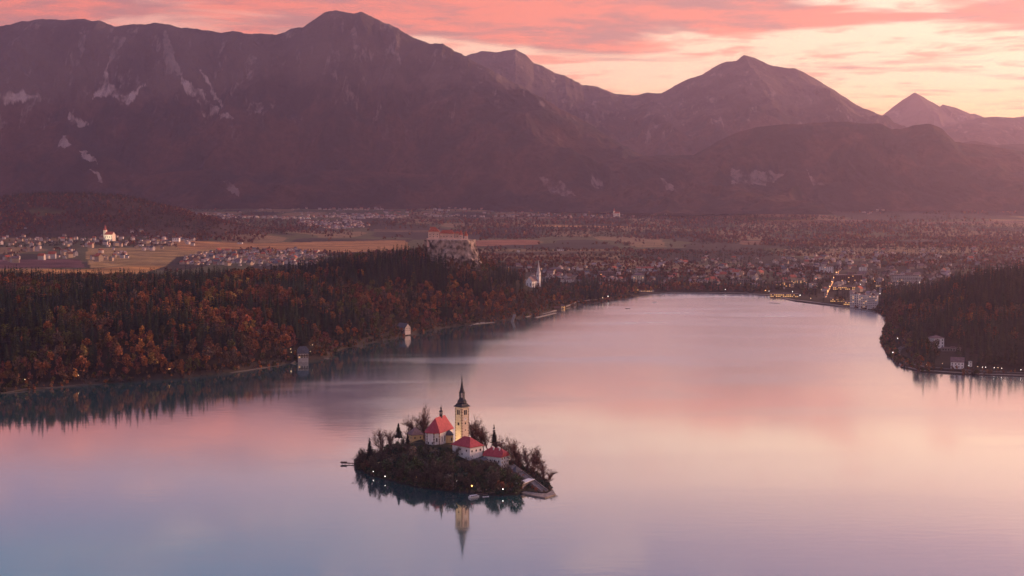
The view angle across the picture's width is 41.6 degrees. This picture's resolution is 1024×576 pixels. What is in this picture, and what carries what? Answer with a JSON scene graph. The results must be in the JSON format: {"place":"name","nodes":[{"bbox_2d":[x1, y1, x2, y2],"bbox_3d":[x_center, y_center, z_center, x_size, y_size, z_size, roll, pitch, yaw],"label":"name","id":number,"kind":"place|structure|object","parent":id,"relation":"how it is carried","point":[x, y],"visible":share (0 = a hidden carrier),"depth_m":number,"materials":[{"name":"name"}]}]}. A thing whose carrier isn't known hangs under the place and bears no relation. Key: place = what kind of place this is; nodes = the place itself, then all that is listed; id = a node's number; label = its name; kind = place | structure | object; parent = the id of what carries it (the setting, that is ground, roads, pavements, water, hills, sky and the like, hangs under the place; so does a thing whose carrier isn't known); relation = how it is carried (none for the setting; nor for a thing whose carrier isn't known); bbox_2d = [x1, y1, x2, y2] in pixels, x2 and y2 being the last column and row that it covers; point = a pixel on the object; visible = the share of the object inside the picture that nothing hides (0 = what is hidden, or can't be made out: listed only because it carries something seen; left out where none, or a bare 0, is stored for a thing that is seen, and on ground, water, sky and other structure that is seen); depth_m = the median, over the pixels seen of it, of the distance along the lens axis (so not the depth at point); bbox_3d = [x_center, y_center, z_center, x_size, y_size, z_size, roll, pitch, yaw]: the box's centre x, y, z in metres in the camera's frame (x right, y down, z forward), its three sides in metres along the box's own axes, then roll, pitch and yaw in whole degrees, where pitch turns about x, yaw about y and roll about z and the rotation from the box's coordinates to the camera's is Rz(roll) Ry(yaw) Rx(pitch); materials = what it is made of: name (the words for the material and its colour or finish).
{"place":"outdoors","nodes":[
{"label":"outdoors","id":0,"kind":"place"},
{"bbox_2d":[0,361,295,392],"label":"shore path","id":1,"kind":"structure","parent":0,"point":[95,384],"depth_m":1488.43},
{"bbox_2d":[0,135,452,208],"bbox_3d":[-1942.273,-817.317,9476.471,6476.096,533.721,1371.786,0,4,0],"label":"foothill slopes","id":2,"kind":"structure","parent":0,"point":[69,163],"depth_m":9359.86,"materials":[{"name":"plant"}]},
{"bbox_2d":[0,10,833,215],"bbox_3d":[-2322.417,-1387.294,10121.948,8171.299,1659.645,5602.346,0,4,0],"label":"mountain massif","id":3,"kind":"structure","parent":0,"point":[341,90],"depth_m":10235.53,"materials":[{"name":"stone"}]},
{"bbox_2d":[354,439,550,495],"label":"island","id":4,"kind":"structure","parent":0,"point":[417,443],"depth_m":995.13,"materials":[{"name":"plant"}]},
{"bbox_2d":[351,448,365,468],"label":"bare tree","id":5,"kind":"object","parent":4,"relation":"on","point":[359,458],"visible":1,"depth_m":1037.88,"materials":[{"name":"brown plant"}]},
{"bbox_2d":[365,438,373,462],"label":"spruce tree","id":6,"kind":"object","parent":4,"relation":"on","point":[369,452],"visible":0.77,"depth_m":1045.76,"materials":[{"name":"green plant"}]},
{"bbox_2d":[367,427,390,452],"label":"bare tree","id":7,"kind":"object","parent":4,"relation":"on","point":[378,434],"visible":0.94,"depth_m":1055.52,"materials":[{"name":"brown plant"}]},
{"bbox_2d":[374,449,387,465],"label":"bare tree","id":8,"kind":"object","parent":4,"relation":"on","point":[382,456],"visible":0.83,"depth_m":1026.66,"materials":[{"name":"brown plant"}]},
{"bbox_2d":[385,429,396,445],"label":"bare tree","id":9,"kind":"object","parent":4,"relation":"on","point":[389,438],"visible":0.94,"depth_m":1058.81,"materials":[{"name":"brown plant"}]},
{"bbox_2d":[393,423,402,440],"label":"pine tree","id":10,"kind":"object","parent":4,"relation":"on","point":[398,432],"visible":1,"depth_m":1054.72,"materials":[{"name":"green plant"}]},
{"bbox_2d":[404,445,418,459],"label":"tree","id":11,"kind":"object","parent":4,"relation":"on","point":[411,451],"visible":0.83,"depth_m":1010.18,"materials":[{"name":"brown plant"}]},
{"bbox_2d":[402,415,424,435],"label":"bare tree","id":12,"kind":"object","parent":4,"relation":"on","point":[408,424],"visible":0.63,"depth_m":1084.92,"materials":[{"name":"brown plant"}]},
{"bbox_2d":[406,427,423,442],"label":"sacristan house","id":13,"kind":"structure","parent":4,"relation":"on","point":[415,434],"depth_m":1069.10,"materials":[{"name":"yellow paint"}]},
{"bbox_2d":[414,403,432,438],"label":"bare tree","id":14,"kind":"object","parent":4,"relation":"on","point":[423,416],"visible":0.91,"depth_m":1084.14,"materials":[{"name":"brown plant"}]},
{"bbox_2d":[418,417,428,434],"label":"bare tree","id":15,"kind":"object","parent":4,"relation":"on","point":[422,429],"visible":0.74,"depth_m":1083.18,"materials":[{"name":"brown plant"}]},
{"bbox_2d":[425,407,453,444],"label":"island church","id":16,"kind":"structure","parent":4,"relation":"on","point":[438,430],"depth_m":1055.01,"materials":[{"name":"white paint"}]},
{"bbox_2d":[439,463,455,477],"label":"bare tree","id":17,"kind":"object","parent":4,"relation":"on","point":[450,469],"visible":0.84,"depth_m":972.02,"materials":[{"name":"brown plant"}]},
{"bbox_2d":[443,474,456,488],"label":"tree","id":18,"kind":"object","parent":4,"relation":"on","point":[450,481],"visible":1,"depth_m":960.64,"materials":[{"name":"brown plant"}]},
{"bbox_2d":[353,450,552,495],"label":"island undergrowth","id":19,"kind":"object","parent":4,"relation":"on","point":[502,491],"visible":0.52,"depth_m":973.84,"materials":[{"name":"brown plant"}]},
{"bbox_2d":[453,472,466,487],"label":"tree","id":20,"kind":"object","parent":4,"relation":"on","point":[456,475],"visible":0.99,"depth_m":962.45,"materials":[{"name":"brown plant"}]},
{"bbox_2d":[454,374,469,440],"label":"bell tower","id":21,"kind":"structure","parent":4,"relation":"on","point":[461,406],"depth_m":1040.59,"materials":[{"name":"beige paint"}]},
{"bbox_2d":[451,436,483,460],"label":"provost house","id":22,"kind":"structure","parent":4,"relation":"on","point":[470,446],"depth_m":1024.19,"materials":[{"name":"white paint"}]},
{"bbox_2d":[463,455,479,474],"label":"bare tree","id":23,"kind":"object","parent":4,"relation":"on","point":[468,462],"visible":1,"depth_m":983.13,"materials":[{"name":"brown plant"}]},
{"bbox_2d":[469,420,484,437],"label":"bare tree","id":24,"kind":"object","parent":4,"relation":"on","point":[473,424],"visible":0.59,"depth_m":1069.12,"materials":[{"name":"brown plant"}]},
{"bbox_2d":[469,414,489,451],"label":"bare tree","id":25,"kind":"object","parent":4,"relation":"on","point":[477,427],"visible":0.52,"depth_m":1070.04,"materials":[{"name":"brown plant"}]},
{"bbox_2d":[473,422,490,448],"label":"bare tree","id":26,"kind":"object","parent":4,"relation":"on","point":[481,433],"visible":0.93,"depth_m":1058.92,"materials":[{"name":"brown plant"}]},
{"bbox_2d":[487,471,500,488],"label":"bare tree","id":27,"kind":"object","parent":4,"relation":"on","point":[491,482],"visible":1,"depth_m":953.60,"materials":[{"name":"brown plant"}]},
{"bbox_2d":[490,427,497,447],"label":"spruce tree","id":28,"kind":"object","parent":4,"relation":"on","point":[494,437],"visible":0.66,"depth_m":1043.07,"materials":[{"name":"green plant"}]},
{"bbox_2d":[486,467,503,489],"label":"bare tree","id":29,"kind":"object","parent":4,"relation":"on","point":[493,473],"visible":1,"depth_m":958.74,"materials":[{"name":"brown plant"}]},
{"bbox_2d":[482,446,509,467],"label":"chaplaincy house","id":30,"kind":"structure","parent":4,"relation":"on","point":[500,455],"depth_m":1021.85,"materials":[{"name":"white paint"}]},
{"bbox_2d":[493,435,510,450],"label":"bare tree","id":31,"kind":"object","parent":4,"relation":"on","point":[498,444],"visible":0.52,"depth_m":1041.99,"materials":[{"name":"brown plant"}]},
{"bbox_2d":[498,467,507,484],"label":"tree","id":32,"kind":"object","parent":4,"relation":"on","point":[503,474],"visible":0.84,"depth_m":967.27,"materials":[{"name":"brown plant"}]},
{"bbox_2d":[502,463,514,481],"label":"bare tree","id":33,"kind":"object","parent":4,"relation":"on","point":[507,471],"visible":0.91,"depth_m":974.88,"materials":[{"name":"brown plant"}]},
{"bbox_2d":[505,435,519,463],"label":"bare tree","id":34,"kind":"object","parent":4,"relation":"on","point":[514,444],"visible":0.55,"depth_m":1041.91,"materials":[{"name":"brown plant"}]},
{"bbox_2d":[508,473,522,492],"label":"tree","id":35,"kind":"object","parent":4,"relation":"on","point":[518,481],"visible":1,"depth_m":951.11,"materials":[{"name":"brown plant"}]},
{"bbox_2d":[513,453,522,466],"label":"bare tree","id":36,"kind":"object","parent":4,"relation":"on","point":[518,461],"visible":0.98,"depth_m":1022.46,"materials":[{"name":"brown plant"}]},
{"bbox_2d":[509,444,530,468],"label":"bare tree","id":37,"kind":"object","parent":4,"relation":"on","point":[514,454],"visible":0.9,"depth_m":1027.32,"materials":[{"name":"brown plant"}]},
{"bbox_2d":[507,464,547,491],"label":"stone staircase","id":38,"kind":"structure","parent":4,"relation":"on","point":[538,485],"depth_m":972.37,"materials":[{"name":"grey stone"}]},
{"bbox_2d":[521,445,540,466],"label":"bare tree","id":39,"kind":"object","parent":4,"relation":"on","point":[534,452],"visible":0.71,"depth_m":1024.96,"materials":[{"name":"brown plant"}]},
{"bbox_2d":[529,461,540,477],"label":"bare tree","id":40,"kind":"object","parent":4,"relation":"on","point":[533,469],"visible":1,"depth_m":997.35,"materials":[{"name":"brown plant"}]},
{"bbox_2d":[528,454,546,472],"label":"bare tree","id":41,"kind":"object","parent":4,"relation":"on","point":[537,458],"visible":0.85,"depth_m":1009.54,"materials":[{"name":"brown plant"}]},
{"bbox_2d":[522,488,555,498],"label":"landing quay","id":42,"kind":"structure","parent":4,"relation":"on","point":[551,493],"depth_m":946.38,"materials":[{"name":"stone"}]},
{"bbox_2d":[515,478,534,488],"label":"boathouse","id":43,"kind":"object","parent":42,"relation":"on","point":[527,481],"visible":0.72,"depth_m":968.22,"materials":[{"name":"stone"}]},
{"bbox_2d":[0,293,1023,575],"bbox_3d":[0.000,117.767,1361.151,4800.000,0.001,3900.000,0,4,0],"label":"lake water","id":44,"kind":"structure","parent":0,"point":[706,435],"depth_m":1080.93,"materials":[{"name":"liquid"}]},
{"bbox_2d":[0,195,1023,393],"bbox_3d":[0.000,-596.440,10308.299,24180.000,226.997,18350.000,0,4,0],"label":"ground","id":45,"kind":"structure","parent":0,"point":[158,259],"depth_m":4782.94,"materials":[{"name":"green plant"}]},
{"bbox_2d":[36,368,44,381],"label":"autumn tree","id":46,"kind":"object","parent":45,"relation":"on","point":[42,370],"visible":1,"depth_m":1482.98,"materials":[{"name":"brown plant"}]},
{"bbox_2d":[43,321,52,334],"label":"autumn tree","id":47,"kind":"object","parent":45,"relation":"on","point":[48,324],"visible":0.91,"depth_m":1585.77,"materials":[{"name":"brown plant"}]},
{"bbox_2d":[46,351,53,370],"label":"autumn tree","id":48,"kind":"object","parent":45,"relation":"on","point":[50,355],"visible":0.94,"depth_m":1514.18,"materials":[{"name":"brown plant"}]},
{"bbox_2d":[52,331,63,344],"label":"autumn tree","id":49,"kind":"object","parent":45,"relation":"on","point":[57,337],"visible":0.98,"depth_m":1568.51,"materials":[{"name":"brown plant"}]},
{"bbox_2d":[54,356,66,374],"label":"autumn tree","id":50,"kind":"object","parent":45,"relation":"on","point":[59,359],"visible":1,"depth_m":1497.92,"materials":[{"name":"brown plant"}]},
{"bbox_2d":[56,341,65,355],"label":"autumn tree","id":51,"kind":"object","parent":45,"relation":"on","point":[61,351],"visible":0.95,"depth_m":1538.67,"materials":[{"name":"brown plant"}]},
{"bbox_2d":[58,367,67,384],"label":"autumn tree","id":52,"kind":"object","parent":45,"relation":"on","point":[62,371],"visible":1,"depth_m":1489.01,"materials":[{"name":"brown plant"}]},
{"bbox_2d":[75,355,86,377],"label":"autumn tree","id":53,"kind":"object","parent":45,"relation":"on","point":[80,359],"visible":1,"depth_m":1509.60,"materials":[{"name":"orange plant"}]},
{"bbox_2d":[80,344,88,357],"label":"autumn tree","id":54,"kind":"object","parent":45,"relation":"on","point":[82,347],"visible":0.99,"depth_m":1553.03,"materials":[{"name":"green plant"}]},
{"bbox_2d":[94,253,103,260],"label":"village house","id":55,"kind":"structure","parent":45,"relation":"on","point":[98,256],"depth_m":2886.53,"materials":[{"name":"beige paint"}]},
{"bbox_2d":[103,226,115,240],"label":"village church","id":56,"kind":"structure","parent":45,"relation":"on","point":[111,236],"depth_m":5104.33,"materials":[{"name":"paint"}]},
{"bbox_2d":[110,338,119,354],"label":"autumn tree","id":57,"kind":"object","parent":45,"relation":"on","point":[115,343],"visible":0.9,"depth_m":1574.14,"materials":[{"name":"brown plant"}]},
{"bbox_2d":[114,347,122,368],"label":"autumn tree","id":58,"kind":"object","parent":45,"relation":"on","point":[117,351],"visible":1,"depth_m":1548.62,"materials":[{"name":"orange plant"}]},
{"bbox_2d":[125,311,131,337],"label":"spruce tree","id":59,"kind":"object","parent":45,"relation":"on","point":[128,327],"visible":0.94,"depth_m":1639.92,"materials":[{"name":"green plant"}]},
{"bbox_2d":[132,307,138,333],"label":"spruce tree","id":60,"kind":"object","parent":45,"relation":"on","point":[135,329],"visible":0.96,"depth_m":1652.05,"materials":[{"name":"green plant"}]},
{"bbox_2d":[141,355,147,365],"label":"autumn tree","id":61,"kind":"object","parent":45,"relation":"on","point":[144,359],"visible":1,"depth_m":1548.93,"materials":[{"name":"orange plant"}]},
{"bbox_2d":[148,352,158,369],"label":"autumn tree","id":62,"kind":"object","parent":45,"relation":"on","point":[151,354],"visible":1,"depth_m":1559.42,"materials":[{"name":"orange plant"}]},
{"bbox_2d":[169,338,175,361],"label":"spruce tree","id":63,"kind":"object","parent":45,"relation":"on","point":[172,355],"visible":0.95,"depth_m":1588.73,"materials":[{"name":"green plant"}]},
{"bbox_2d":[186,339,196,356],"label":"autumn tree","id":64,"kind":"object","parent":45,"relation":"on","point":[190,346],"visible":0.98,"depth_m":1609.40,"materials":[{"name":"brown plant"}]},
{"bbox_2d":[196,325,200,351],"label":"spruce tree","id":65,"kind":"object","parent":45,"relation":"on","point":[198,345],"visible":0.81,"depth_m":1639.64,"materials":[{"name":"green plant"}]},
{"bbox_2d":[202,345,213,364],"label":"autumn tree","id":66,"kind":"object","parent":45,"relation":"on","point":[210,351],"visible":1,"depth_m":1602.63,"materials":[{"name":"brown plant"}]},
{"bbox_2d":[211,343,223,363],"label":"autumn tree","id":67,"kind":"object","parent":45,"relation":"on","point":[216,351],"visible":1,"depth_m":1616.80,"materials":[{"name":"brown plant"}]},
{"bbox_2d":[226,339,235,360],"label":"autumn tree","id":68,"kind":"object","parent":45,"relation":"on","point":[231,343],"visible":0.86,"depth_m":1636.18,"materials":[{"name":"brown plant"}]},
{"bbox_2d":[297,346,308,361],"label":"alpine villa","id":69,"kind":"object","parent":45,"relation":"on","point":[302,352],"visible":1,"depth_m":1709.83,"materials":[{"name":"paint"}]},
{"bbox_2d":[397,323,410,334],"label":"shore house","id":70,"kind":"structure","parent":45,"relation":"on","point":[406,327],"depth_m":2035.88,"materials":[{"name":"paint"}]},
{"bbox_2d":[424,239,481,270],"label":"castle rock","id":71,"kind":"object","parent":45,"relation":"on","point":[463,250],"visible":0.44,"depth_m":2432.92,"materials":[{"name":"grey stone"}]},
{"bbox_2d":[427,226,467,246],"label":"castle","id":72,"kind":"structure","parent":71,"relation":"on","point":[434,233],"depth_m":2451.56,"materials":[{"name":"paint"}]},
{"bbox_2d":[0,294,991,391],"bbox_3d":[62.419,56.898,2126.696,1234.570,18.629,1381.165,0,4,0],"label":"shore undergrowth","id":73,"kind":"object","parent":45,"relation":"on","point":[893,352],"visible":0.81,"depth_m":1752.15,"materials":[{"name":"brown plant"}]},
{"bbox_2d":[0,244,1023,382],"bbox_3d":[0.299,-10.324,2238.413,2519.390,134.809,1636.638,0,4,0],"label":"forest","id":74,"kind":"object","parent":45,"relation":"on","point":[88,294],"visible":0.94,"depth_m":2067.87,"materials":[{"name":"brown plant"}]},
{"bbox_2d":[0,190,1023,284],"bbox_3d":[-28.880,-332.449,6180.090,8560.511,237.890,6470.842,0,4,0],"label":"woodland","id":75,"kind":"object","parent":45,"relation":"on","point":[795,243],"visible":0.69,"depth_m":5646.18,"materials":[{"name":"brown plant"}]},
{"bbox_2d":[2,207,1023,294],"bbox_3d":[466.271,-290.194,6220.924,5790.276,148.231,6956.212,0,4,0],"label":"distant houses","id":76,"kind":"structure","parent":45,"relation":"on","point":[330,225],"depth_m":4194.63,"materials":[{"name":"paint"}]},
{"bbox_2d":[526,260,540,287],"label":"parish church","id":77,"kind":"structure","parent":45,"relation":"on","point":[536,279],"depth_m":2945.80,"materials":[{"name":"white paint"}]},
{"bbox_2d":[599,270,612,275],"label":"school building","id":78,"kind":"structure","parent":45,"relation":"on","point":[604,273],"depth_m":3341.52,"materials":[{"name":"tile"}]},
{"bbox_2d":[633,273,643,280],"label":"grand hotel","id":79,"kind":"structure","parent":45,"relation":"on","point":[640,276],"depth_m":3136.03,"materials":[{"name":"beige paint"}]},
{"bbox_2d":[667,292,871,310],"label":"waterfront","id":80,"kind":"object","parent":45,"relation":"on","point":[767,294],"visible":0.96,"depth_m":2776.83,"materials":[{"name":"concrete"}]},
{"bbox_2d":[774,281,790,287],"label":"hotel","id":81,"kind":"structure","parent":45,"relation":"on","point":[786,284],"depth_m":2984.57,"materials":[{"name":"brown tile"}]},
{"bbox_2d":[770,293,797,297],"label":"restaurant","id":82,"kind":"structure","parent":45,"relation":"on","point":[776,295],"depth_m":2785.41,"materials":[{"name":"yellow wood"}]},
{"bbox_2d":[819,265,832,272],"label":"apartment building","id":83,"kind":"structure","parent":45,"relation":"on","point":[827,268],"depth_m":3439.19,"materials":[{"name":"white paint"}]},
{"bbox_2d":[830,286,856,289],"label":"shopping pavilion","id":84,"kind":"structure","parent":45,"relation":"on","point":[842,288],"depth_m":2894.99,"materials":[{"name":"yellow tile"}]},
{"bbox_2d":[834,272,861,282],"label":"hotel","id":85,"kind":"structure","parent":45,"relation":"on","point":[850,277],"depth_m":3091.24,"materials":[{"name":"grey tile"}]},
{"bbox_2d":[850,292,860,306],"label":"hotel","id":86,"kind":"structure","parent":45,"relation":"on","point":[854,299],"depth_m":2534.26,"materials":[{"name":"white paint"}]},
{"bbox_2d":[859,293,868,308],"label":"hotel","id":87,"kind":"structure","parent":45,"relation":"on","point":[863,300],"depth_m":2507.54,"materials":[{"name":"white paint"}]},
{"bbox_2d":[867,294,877,309],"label":"hotel","id":88,"kind":"structure","parent":45,"relation":"on","point":[872,300],"depth_m":2480.52,"materials":[{"name":"white paint"}]},
{"bbox_2d":[891,273,920,283],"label":"hotel","id":89,"kind":"structure","parent":45,"relation":"on","point":[907,277],"depth_m":3129.66,"materials":[{"name":"concrete"}]},
{"bbox_2d":[928,341,933,362],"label":"spruce tree","id":90,"kind":"object","parent":45,"relation":"on","point":[930,353],"visible":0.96,"depth_m":1672.80,"materials":[{"name":"green plant"}]},
{"bbox_2d":[928,335,943,347],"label":"white villa","id":91,"kind":"object","parent":45,"relation":"on","point":[934,338],"visible":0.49,"depth_m":1817.60,"materials":[{"name":"paint"}]},
{"bbox_2d":[941,347,960,350],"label":"terrace house","id":92,"kind":"structure","parent":45,"relation":"on","point":[948,348],"depth_m":1783.55,"materials":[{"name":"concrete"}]},
{"bbox_2d":[950,357,964,368],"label":"boat club house","id":93,"kind":"structure","parent":45,"relation":"on","point":[958,361],"depth_m":1625.48,"materials":[{"name":"white paint"}]},
{"bbox_2d":[991,342,998,364],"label":"spruce tree","id":94,"kind":"object","parent":45,"relation":"on","point":[995,360],"visible":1,"depth_m":1638.82,"materials":[{"name":"green plant"}]},
{"bbox_2d":[0,0,1023,117],"label":"sky","id":95,"kind":"structure","parent":0,"point":[964,55],"materials":[{"name":"pink"}]},
{"bbox_2d":[466,49,906,155],"bbox_3d":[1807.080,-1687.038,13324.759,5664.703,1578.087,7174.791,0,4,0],"label":"mountain","id":96,"kind":"structure","parent":0,"point":[697,114],"depth_m":12869.02,"materials":[{"name":"stone"}]},
{"bbox_2d":[558,121,1023,211],"bbox_3d":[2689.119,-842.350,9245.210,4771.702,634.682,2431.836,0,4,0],"label":"foothill ridge","id":97,"kind":"structure","parent":0,"point":[840,166],"depth_m":9102.29,"materials":[{"name":"plant"}]},
{"bbox_2d":[884,93,981,127],"bbox_3d":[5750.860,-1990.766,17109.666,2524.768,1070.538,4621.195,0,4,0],"label":"mountain peak","id":98,"kind":"structure","parent":0,"point":[913,109],"depth_m":17237.63,"materials":[{"name":"stone"}]},
{"bbox_2d":[892,358,1023,375],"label":"promenade","id":99,"kind":"structure","parent":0,"point":[965,372],"depth_m":1593.71,"materials":[{"name":"concrete"}]},
{"bbox_2d":[898,346,1023,373],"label":"shore road","id":100,"kind":"structure","parent":0,"point":[957,369],"depth_m":1616.68,"materials":[{"name":"grey asphalt"}]},
{"bbox_2d":[941,116,1023,144],"bbox_3d":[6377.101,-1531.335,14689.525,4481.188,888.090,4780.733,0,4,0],"label":"mountain ridge","id":101,"kind":"structure","parent":0,"point":[999,130],"depth_m":14700.44,"materials":[{"name":"stone"}]},
{"bbox_2d":[963,141,1023,150],"bbox_3d":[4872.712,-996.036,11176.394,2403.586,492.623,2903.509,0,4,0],"label":"foothill","id":102,"kind":"structure","parent":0,"point":[1018,147],"depth_m":11305.45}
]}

